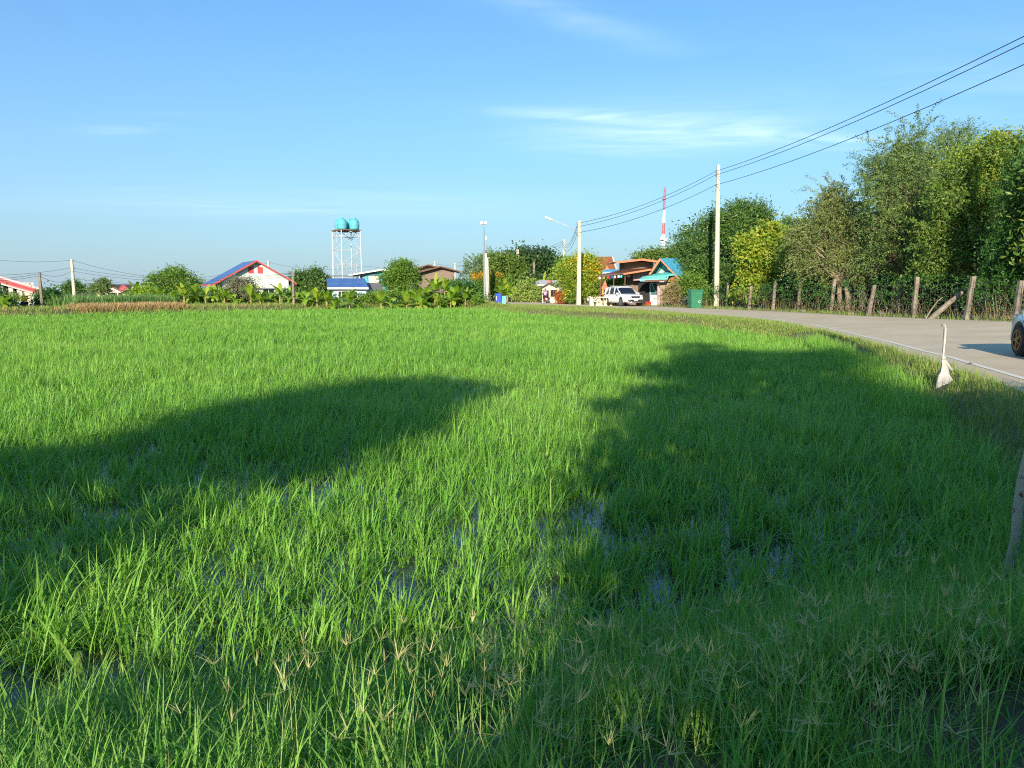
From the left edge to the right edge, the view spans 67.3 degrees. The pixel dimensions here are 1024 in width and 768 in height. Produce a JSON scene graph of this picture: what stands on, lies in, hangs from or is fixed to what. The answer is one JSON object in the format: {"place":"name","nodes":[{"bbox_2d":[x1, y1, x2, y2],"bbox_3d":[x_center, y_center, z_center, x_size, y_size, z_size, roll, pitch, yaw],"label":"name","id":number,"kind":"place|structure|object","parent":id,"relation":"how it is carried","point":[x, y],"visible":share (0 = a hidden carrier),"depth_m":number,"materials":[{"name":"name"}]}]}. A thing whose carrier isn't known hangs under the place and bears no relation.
{"place":"outdoors","nodes":[
{"label":"outdoors","id":0,"kind":"place"},
{"bbox_2d":[0,312,997,724],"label":"paddy water","id":1,"kind":"structure","parent":0,"point":[404,578],"depth_m":6.38,"materials":[{"name":"grey liquid"}]},
{"bbox_2d":[0,306,1023,737],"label":"rice plants","id":2,"kind":"object","parent":1,"relation":"in","point":[38,348],"visible":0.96,"depth_m":8.79,"materials":[{"name":"green plant"}]},
{"bbox_2d":[163,541,1023,767],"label":"seeding grass","id":3,"kind":"structure","parent":1,"relation":"on","point":[446,663],"depth_m":2.71,"materials":[{"name":"green plant"}]},
{"bbox_2d":[791,331,956,422],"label":"margin grass","id":4,"kind":"structure","parent":1,"relation":"on","point":[821,342],"depth_m":15.78,"materials":[{"name":"green plant"}]},
{"bbox_2d":[0,289,1023,767],"bbox_3d":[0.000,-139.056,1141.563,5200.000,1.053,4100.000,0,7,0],"label":"ground","id":5,"kind":"structure","parent":0,"point":[1002,725],"depth_m":3.19,"materials":[{"name":"green plant"}]},
{"bbox_2d":[2,288,28,306],"bbox_3d":[-40.331,-6.842,62.558,1.997,2.032,1.886,0,7,0],"label":"spindly sapling","id":6,"kind":"object","parent":5,"relation":"on","point":[16,296],"visible":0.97,"depth_m":62.55,"materials":[{"name":"green plant"}]},
{"bbox_2d":[0,282,35,307],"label":"dark shrub","id":7,"kind":"object","parent":5,"relation":"on","point":[14,302],"visible":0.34,"depth_m":63.58,"materials":[{"name":"green plant"}]},
{"bbox_2d":[0,276,60,305],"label":"long house","id":8,"kind":"structure","parent":5,"relation":"on","point":[22,288],"depth_m":75.77,"materials":[{"name":"grey"}]},
{"bbox_2d":[37,272,43,305],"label":"power pole","id":9,"kind":"object","parent":5,"relation":"on","point":[40,288],"visible":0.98,"depth_m":65.44,"materials":[{"name":"concrete"}]},
{"bbox_2d":[0,271,366,281],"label":"power cable","id":10,"kind":"object","parent":9,"relation":"attached to","point":[187,281],"visible":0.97,"depth_m":83.63,"materials":[{"name":"grey rubber"}]},
{"bbox_2d":[27,280,69,305],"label":"green bush","id":11,"kind":"object","parent":5,"relation":"on","point":[47,291],"visible":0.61,"depth_m":69.06,"materials":[{"name":"green plant"}]},
{"bbox_2d":[70,259,75,295],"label":"power pole","id":12,"kind":"object","parent":5,"relation":"on","point":[73,277],"visible":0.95,"depth_m":91.04,"materials":[{"name":"concrete"}]},
{"bbox_2d":[13,268,359,278],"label":"power cable","id":13,"kind":"object","parent":12,"relation":"attached to","point":[224,278],"visible":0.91,"depth_m":87.91,"materials":[{"name":"grey rubber"}]},
{"bbox_2d":[56,278,91,295],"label":"tree","id":14,"kind":"object","parent":5,"relation":"on","point":[66,287],"visible":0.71,"depth_m":102.75,"materials":[{"name":"green plant"}]},
{"bbox_2d":[81,276,116,296],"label":"feathery bush","id":15,"kind":"object","parent":5,"relation":"on","point":[101,286],"visible":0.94,"depth_m":84.99,"materials":[{"name":"green plant"}]},
{"bbox_2d":[37,292,178,306],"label":"tall reeds","id":16,"kind":"object","parent":5,"relation":"on","point":[80,299],"visible":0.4,"depth_m":69.40,"materials":[{"name":"green plant"}]},
{"bbox_2d":[89,284,167,295],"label":"house","id":17,"kind":"structure","parent":5,"relation":"on","point":[117,290],"depth_m":91.81,"materials":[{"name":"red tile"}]},
{"bbox_2d":[121,282,163,296],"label":"green bush","id":18,"kind":"object","parent":5,"relation":"on","point":[145,290],"visible":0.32,"depth_m":82.84,"materials":[{"name":"green plant"}]},
{"bbox_2d":[140,261,205,295],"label":"mango tree","id":19,"kind":"object","parent":5,"relation":"on","point":[173,275],"visible":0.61,"depth_m":96.03,"materials":[{"name":"green plant"}]},
{"bbox_2d":[174,282,198,303],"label":"banana plant","id":20,"kind":"object","parent":5,"relation":"on","point":[182,290],"visible":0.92,"depth_m":81.16,"materials":[{"name":"green plant"}]},
{"bbox_2d":[185,283,201,303],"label":"banana plant","id":21,"kind":"object","parent":5,"relation":"on","point":[195,290],"visible":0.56,"depth_m":83.01,"materials":[{"name":"green plant"}]},
{"bbox_2d":[194,284,216,301],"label":"banana plant","id":22,"kind":"object","parent":5,"relation":"on","point":[204,292],"visible":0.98,"depth_m":81.60,"materials":[{"name":"green plant"}]},
{"bbox_2d":[209,285,223,303],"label":"banana plant","id":23,"kind":"object","parent":5,"relation":"on","point":[214,291],"visible":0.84,"depth_m":82.26,"materials":[{"name":"green plant"}]},
{"bbox_2d":[215,287,234,302],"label":"banana plant","id":24,"kind":"object","parent":5,"relation":"on","point":[222,294],"visible":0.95,"depth_m":80.29,"materials":[{"name":"green plant"}]},
{"bbox_2d":[216,269,266,303],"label":"pinkish bush","id":25,"kind":"object","parent":5,"relation":"on","point":[234,285],"visible":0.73,"depth_m":82.96,"materials":[{"name":"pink plant"}]},
{"bbox_2d":[201,260,296,302],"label":"gabled house","id":26,"kind":"structure","parent":5,"relation":"on","point":[253,269],"depth_m":90.23,"materials":[{"name":"white paint"}]},
{"bbox_2d":[0,300,499,315],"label":"bund grass","id":27,"kind":"structure","parent":5,"relation":"on","point":[191,307],"depth_m":72.65,"materials":[{"name":"green plant"}]},
{"bbox_2d":[237,283,262,303],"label":"banana plant","id":28,"kind":"object","parent":5,"relation":"on","point":[249,289],"visible":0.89,"depth_m":80.19,"materials":[{"name":"green plant"}]},
{"bbox_2d":[1,300,500,312],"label":"dry bund grass","id":29,"kind":"structure","parent":5,"relation":"on","point":[117,306],"depth_m":66.77,"materials":[{"name":"plant"}]},
{"bbox_2d":[246,292,269,303],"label":"banana plant","id":30,"kind":"object","parent":5,"relation":"on","point":[260,297],"visible":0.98,"depth_m":79.35,"materials":[{"name":"green plant"}]},
{"bbox_2d":[265,283,291,302],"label":"banana plant","id":31,"kind":"object","parent":5,"relation":"on","point":[279,289],"visible":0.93,"depth_m":80.49,"materials":[{"name":"green plant"}]},
{"bbox_2d":[295,290,314,304],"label":"banana plant","id":32,"kind":"object","parent":5,"relation":"on","point":[304,294],"visible":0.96,"depth_m":79.58,"materials":[{"name":"green plant"}]},
{"bbox_2d":[287,261,334,294],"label":"mango tree","id":33,"kind":"object","parent":5,"relation":"on","point":[305,281],"visible":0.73,"depth_m":92.44,"materials":[{"name":"green plant"}]},
{"bbox_2d":[307,287,327,307],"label":"banana plant","id":34,"kind":"object","parent":5,"relation":"on","point":[314,292],"visible":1,"depth_m":79.30,"materials":[{"name":"green plant"}]},
{"bbox_2d":[153,285,488,308],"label":"shrubbery","id":35,"kind":"object","parent":5,"relation":"on","point":[476,297],"visible":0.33,"depth_m":84.35,"materials":[{"name":"green plant"}]},
{"bbox_2d":[312,291,337,305],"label":"banana plant","id":36,"kind":"object","parent":5,"relation":"on","point":[326,296],"visible":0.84,"depth_m":80.23,"materials":[{"name":"green plant"}]},
{"bbox_2d":[331,229,361,277],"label":"water tower","id":37,"kind":"structure","parent":5,"relation":"on","point":[347,231],"depth_m":103.28,"materials":[{"name":"metal"}]},
{"bbox_2d":[337,217,346,228],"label":"water tank","id":38,"kind":"object","parent":37,"relation":"on","point":[341,223],"visible":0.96,"depth_m":101.75,"materials":[{"name":"teal plastic"}]},
{"bbox_2d":[349,218,358,229],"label":"water tank","id":39,"kind":"object","parent":37,"relation":"on","point":[354,223],"visible":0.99,"depth_m":102.15,"materials":[{"name":"teal plastic"}]},
{"bbox_2d":[326,278,369,302],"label":"house","id":40,"kind":"structure","parent":5,"relation":"on","point":[336,285],"depth_m":86.03,"materials":[{"name":"blue paint"}]},
{"bbox_2d":[340,289,358,309],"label":"banana plant","id":41,"kind":"object","parent":5,"relation":"on","point":[349,298],"visible":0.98,"depth_m":78.33,"materials":[{"name":"green plant"}]},
{"bbox_2d":[349,269,397,301],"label":"teal house","id":42,"kind":"structure","parent":5,"relation":"on","point":[369,278],"depth_m":101.90,"materials":[{"name":"white paint"}]},
{"bbox_2d":[359,289,396,304],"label":"green bush","id":43,"kind":"object","parent":5,"relation":"on","point":[368,296],"visible":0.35,"depth_m":83.00,"materials":[{"name":"green plant"}]},
{"bbox_2d":[369,288,395,308],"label":"banana plant","id":44,"kind":"object","parent":5,"relation":"on","point":[380,296],"visible":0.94,"depth_m":78.38,"materials":[{"name":"green plant"}]},
{"bbox_2d":[371,256,425,300],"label":"mango tree","id":45,"kind":"object","parent":5,"relation":"on","point":[400,274],"visible":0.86,"depth_m":92.42,"materials":[{"name":"green plant"}]},
{"bbox_2d":[399,287,426,308],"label":"banana plant","id":46,"kind":"object","parent":5,"relation":"on","point":[412,293],"visible":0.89,"depth_m":81.12,"materials":[{"name":"green plant"}]},
{"bbox_2d":[408,295,435,308],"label":"banana plant","id":47,"kind":"object","parent":5,"relation":"on","point":[422,301],"visible":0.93,"depth_m":80.35,"materials":[{"name":"green plant"}]},
{"bbox_2d":[414,264,436,288],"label":"brown house","id":48,"kind":"structure","parent":5,"relation":"on","point":[426,267],"depth_m":111.69,"materials":[{"name":"brown"}]},
{"bbox_2d":[425,272,447,304],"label":"banana plant","id":49,"kind":"object","parent":5,"relation":"on","point":[435,284],"visible":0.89,"depth_m":84.06,"materials":[{"name":"green plant"}]},
{"bbox_2d":[416,266,459,300],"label":"brown house","id":50,"kind":"structure","parent":5,"relation":"on","point":[446,272],"depth_m":105.91,"materials":[{"name":"brown"}]},
{"bbox_2d":[437,274,457,298],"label":"banana plant","id":51,"kind":"object","parent":5,"relation":"on","point":[446,283],"visible":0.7,"depth_m":85.28,"materials":[{"name":"green plant"}]},
{"bbox_2d":[444,284,465,306],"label":"banana plant","id":52,"kind":"object","parent":5,"relation":"on","point":[454,290],"visible":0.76,"depth_m":83.05,"materials":[{"name":"green plant"}]},
{"bbox_2d":[440,274,491,300],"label":"green bush","id":53,"kind":"object","parent":5,"relation":"on","point":[470,285],"visible":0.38,"depth_m":94.68,"materials":[{"name":"green plant"}]},
{"bbox_2d":[457,247,499,283],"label":"feathery tree","id":54,"kind":"object","parent":5,"relation":"on","point":[476,268],"visible":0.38,"depth_m":110.43,"materials":[{"name":"green plant"}]},
{"bbox_2d":[481,221,486,300],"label":"floodlight mast","id":55,"kind":"object","parent":5,"relation":"on","point":[484,237],"visible":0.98,"depth_m":91.75,"materials":[{"name":"grey metal"}]},
{"bbox_2d":[485,253,490,301],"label":"power pole","id":56,"kind":"object","parent":5,"relation":"on","point":[487,278],"visible":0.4,"depth_m":95.04,"materials":[{"name":"concrete"}]},
{"bbox_2d":[467,267,515,300],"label":"flowering bush","id":57,"kind":"object","parent":5,"relation":"on","point":[494,277],"visible":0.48,"depth_m":98.39,"materials":[{"name":"green plant"}]},
{"bbox_2d":[494,278,516,301],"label":"banana plant","id":58,"kind":"object","parent":5,"relation":"on","point":[507,285],"visible":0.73,"depth_m":96.91,"materials":[{"name":"green plant"}]},
{"bbox_2d":[488,246,530,297],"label":"forked tree","id":59,"kind":"object","parent":5,"relation":"on","point":[506,262],"visible":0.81,"depth_m":103.99,"materials":[{"name":"green plant"}]},
{"bbox_2d":[17,554,1023,767],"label":"dry stems","id":60,"kind":"object","parent":5,"relation":"on","point":[868,700],"visible":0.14,"depth_m":3.09,"materials":[{"name":"plant"}]},
{"bbox_2d":[479,239,562,277],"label":"rain tree","id":61,"kind":"object","parent":5,"relation":"on","point":[544,260],"visible":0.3,"depth_m":145.71,"materials":[{"name":"green plant"}]},
{"bbox_2d":[506,275,541,302],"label":"green bush","id":62,"kind":"object","parent":5,"relation":"on","point":[526,290],"visible":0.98,"depth_m":94.73,"materials":[{"name":"green plant"}]},
{"bbox_2d":[509,268,551,299],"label":"green bush","id":63,"kind":"object","parent":5,"relation":"on","point":[538,276],"visible":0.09,"depth_m":114.09,"materials":[{"name":"green plant"}]},
{"bbox_2d":[540,280,563,302],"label":"cream kiosk","id":64,"kind":"object","parent":5,"relation":"on","point":[550,290],"visible":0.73,"depth_m":91.67,"materials":[{"name":"paint"}]},
{"bbox_2d":[550,289,567,303],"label":"croton shrub","id":65,"kind":"object","parent":5,"relation":"on","point":[558,295],"visible":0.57,"depth_m":85.14,"materials":[{"name":"orange plant"}]},
{"bbox_2d":[545,216,580,304],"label":"power pole","id":66,"kind":"object","parent":5,"relation":"on","point":[578,299],"visible":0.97,"depth_m":79.62,"materials":[{"name":"concrete"}]},
{"bbox_2d":[559,283,585,303],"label":"flowering bush","id":67,"kind":"object","parent":5,"relation":"on","point":[569,296],"visible":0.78,"depth_m":82.10,"materials":[{"name":"green plant"}]},
{"bbox_2d":[545,248,609,304],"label":"yellow flower tree","id":68,"kind":"object","parent":5,"relation":"on","point":[566,269],"visible":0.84,"depth_m":82.39,"materials":[{"name":"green plant"}]},
{"bbox_2d":[584,256,616,300],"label":"steep roofed house","id":69,"kind":"structure","parent":5,"relation":"on","point":[610,260],"depth_m":112.39,"materials":[{"name":"orange tile"}]},
{"bbox_2d":[590,276,629,290],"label":"green bush","id":70,"kind":"object","parent":5,"relation":"on","point":[617,281],"visible":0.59,"depth_m":81.42,"materials":[{"name":"green plant"}]},
{"bbox_2d":[597,258,656,305],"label":"brown shop","id":71,"kind":"structure","parent":5,"relation":"on","point":[636,269],"depth_m":80.57,"materials":[{"name":"wood"}]},
{"bbox_2d":[625,243,678,266],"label":"trees","id":72,"kind":"object","parent":5,"relation":"on","point":[648,253],"visible":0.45,"depth_m":132.44,"materials":[{"name":"green plant"}]},
{"bbox_2d":[639,258,685,305],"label":"cyan house","id":73,"kind":"structure","parent":5,"relation":"on","point":[659,271],"depth_m":78.55,"materials":[{"name":"teal"}]},
{"bbox_2d":[660,188,666,281],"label":"radio mast","id":74,"kind":"object","parent":5,"relation":"on","point":[662,237],"visible":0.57,"depth_m":294.54,"materials":[{"name":"white"}]},
{"bbox_2d":[654,278,685,306],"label":"bare bush","id":75,"kind":"object","parent":5,"relation":"on","point":[672,289],"visible":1,"depth_m":73.31,"materials":[{"name":"brown plant"}]},
{"bbox_2d":[658,269,713,303],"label":"green bush","id":76,"kind":"object","parent":5,"relation":"on","point":[687,282],"visible":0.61,"depth_m":74.88,"materials":[{"name":"green plant"}]},
{"bbox_2d":[687,289,703,307],"bbox_3d":[15.301,-7.092,64.293,1.155,1.618,1.117,-1,7,-7],"label":"wheelie bin","id":77,"kind":"object","parent":5,"relation":"on","point":[695,296],"visible":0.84,"depth_m":63.84,"materials":[{"name":"green plastic"}]},
{"bbox_2d":[407,303,1023,514],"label":"verge grass","id":78,"kind":"structure","parent":5,"relation":"on","point":[890,351],"depth_m":15.96,"materials":[{"name":"green plant"}]},
{"bbox_2d":[713,165,719,305],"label":"power pole","id":79,"kind":"object","parent":5,"relation":"on","point":[717,247],"visible":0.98,"depth_m":72.41,"materials":[{"name":"concrete"}]},
{"bbox_2d":[519,43,1023,251],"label":"power cable","id":80,"kind":"object","parent":79,"relation":"attached to","point":[817,137],"visible":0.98,"depth_m":48.68,"materials":[{"name":"grey rubber"}]},
{"bbox_2d":[529,64,1023,252],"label":"power cable","id":81,"kind":"object","parent":79,"relation":"attached to","point":[819,150],"visible":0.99,"depth_m":48.27,"materials":[{"name":"grey rubber"}]},
{"bbox_2d":[533,36,1023,250],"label":"power cable","id":82,"kind":"object","parent":79,"relation":"attached to","point":[827,128],"visible":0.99,"depth_m":47.19,"materials":[{"name":"grey rubber"}]},
{"bbox_2d":[659,192,792,304],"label":"mango tree","id":83,"kind":"object","parent":5,"relation":"on","point":[736,219],"visible":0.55,"depth_m":79.88,"materials":[{"name":"green plant"}]},
{"bbox_2d":[723,213,793,307],"bbox_3d":[21.194,-10.256,65.096,6.407,8.034,4.813,0,7,0],"label":"leafy tree","id":84,"kind":"object","parent":5,"relation":"on","point":[754,247],"visible":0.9,"depth_m":64.51,"materials":[{"name":"green plant"}]},
{"bbox_2d":[560,302,1009,320],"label":"grass verge","id":85,"kind":"structure","parent":5,"relation":"on","point":[861,313],"depth_m":47.92,"materials":[{"name":"green plant"}]},
{"bbox_2d":[764,211,821,305],"bbox_3d":[21.989,-9.477,59.372,4.784,7.803,3.817,0,7,0],"label":"tree","id":86,"kind":"object","parent":5,"relation":"on","point":[781,262],"visible":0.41,"depth_m":59.20,"materials":[{"name":"green plant"}]},
{"bbox_2d":[645,293,1022,320],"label":"dry reeds","id":87,"kind":"object","parent":5,"relation":"on","point":[795,308],"visible":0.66,"depth_m":43.44,"materials":[{"name":"plant"}]},
{"bbox_2d":[777,171,894,311],"bbox_3d":[22.703,-9.794,53.286,8.066,10.051,5.360,2,7,19],"label":"thorny tree","id":88,"kind":"object","parent":5,"relation":"on","point":[835,254],"visible":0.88,"depth_m":52.78,"materials":[{"name":"green plant"}]},
{"bbox_2d":[660,129,1019,314],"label":"woodland","id":89,"kind":"object","parent":5,"relation":"on","point":[865,304],"visible":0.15,"depth_m":60.29,"materials":[{"name":"green plant"}]},
{"bbox_2d":[698,265,1023,319],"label":"undergrowth","id":90,"kind":"object","parent":5,"relation":"on","point":[893,294],"visible":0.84,"depth_m":44.56,"materials":[{"name":"green plant"}]},
{"bbox_2d":[716,286,1011,319],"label":"bare twigs","id":91,"kind":"object","parent":5,"relation":"on","point":[988,311],"visible":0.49,"depth_m":47.30,"materials":[{"name":"brown wood"}]},
{"bbox_2d":[725,276,1023,321],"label":"wire fence","id":92,"kind":"object","parent":5,"relation":"on","point":[1019,294],"visible":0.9,"depth_m":39.87,"materials":[{"name":"wood"},{"name":"wire"}]},
{"bbox_2d":[817,98,964,312],"bbox_3d":[24.484,-11.050,49.091,9.151,13.415,6.196,-1,7,-11],"label":"feathery tree","id":93,"kind":"object","parent":5,"relation":"on","point":[895,166],"visible":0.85,"depth_m":48.46,"materials":[{"name":"green plant"}]},
{"bbox_2d":[925,291,962,318],"bbox_3d":[20.497,-3.668,36.597,1.911,1.533,0.337,-1,7,-7],"label":"wooden log","id":94,"kind":"object","parent":5,"relation":"on","point":[941,309],"visible":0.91,"depth_m":36.47,"materials":[{"name":"wood"}]},
{"bbox_2d":[935,324,953,387],"bbox_3d":[8.353,-0.232,14.760,0.420,1.848,0.218,0,7,0],"label":"bird scarer","id":95,"kind":"object","parent":5,"relation":"on","point":[944,377],"visible":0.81,"depth_m":14.73,"materials":[{"name":"white plastic"}]},
{"bbox_2d":[920,115,988,308],"bbox_3d":[31.610,-12.059,55.204,6.395,13.917,5.224,-2,7,-16],"label":"feathery tree","id":96,"kind":"object","parent":5,"relation":"on","point":[951,138],"visible":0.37,"depth_m":53.96,"materials":[{"name":"green plant"}]},
{"bbox_2d":[887,119,1023,315],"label":"broadleaf tree","id":97,"kind":"object","parent":5,"relation":"on","point":[964,205],"visible":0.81,"depth_m":42.61,"materials":[{"name":"green plant"}]},
{"bbox_2d":[956,141,1023,313],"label":"acacia tree","id":98,"kind":"object","parent":5,"relation":"on","point":[1005,224],"visible":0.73,"depth_m":36.27,"materials":[{"name":"green plant"}]},
{"bbox_2d":[990,154,1023,279],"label":"broadleaf tree","id":99,"kind":"object","parent":5,"relation":"on","point":[1021,239],"visible":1,"depth_m":34.42,"materials":[{"name":"green plant"}]},
{"bbox_2d":[1004,451,1023,580],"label":"leaning pole","id":100,"kind":"object","parent":5,"relation":"on","point":[1017,515],"visible":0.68,"depth_m":5.51,"materials":[{"name":"brown"}]},
{"bbox_2d":[0,0,1023,288],"label":"sky","id":101,"kind":"structure","parent":0,"point":[212,137],"materials":[{"name":"blue"}]},
{"bbox_2d":[492,300,1023,394],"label":"road","id":102,"kind":"structure","parent":0,"point":[985,343],"depth_m":26.96,"materials":[{"name":"concrete"}]},
{"bbox_2d":[604,286,642,305],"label":"suv","id":103,"kind":"object","parent":102,"relation":"on","point":[622,295],"visible":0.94,"depth_m":73.89,"materials":[{"name":"white paint"}]},
{"bbox_2d":[626,308,1023,378],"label":"road edge line","id":104,"kind":"object","parent":102,"relation":"on","point":[1003,372],"visible":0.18,"depth_m":19.48,"materials":[{"name":"paint"}]},
{"bbox_2d":[1010,310,1023,356],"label":"passing car","id":105,"kind":"object","parent":102,"relation":"on","point":[1017,336],"visible":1,"depth_m":17.96,"materials":[{"name":"blue metal"}]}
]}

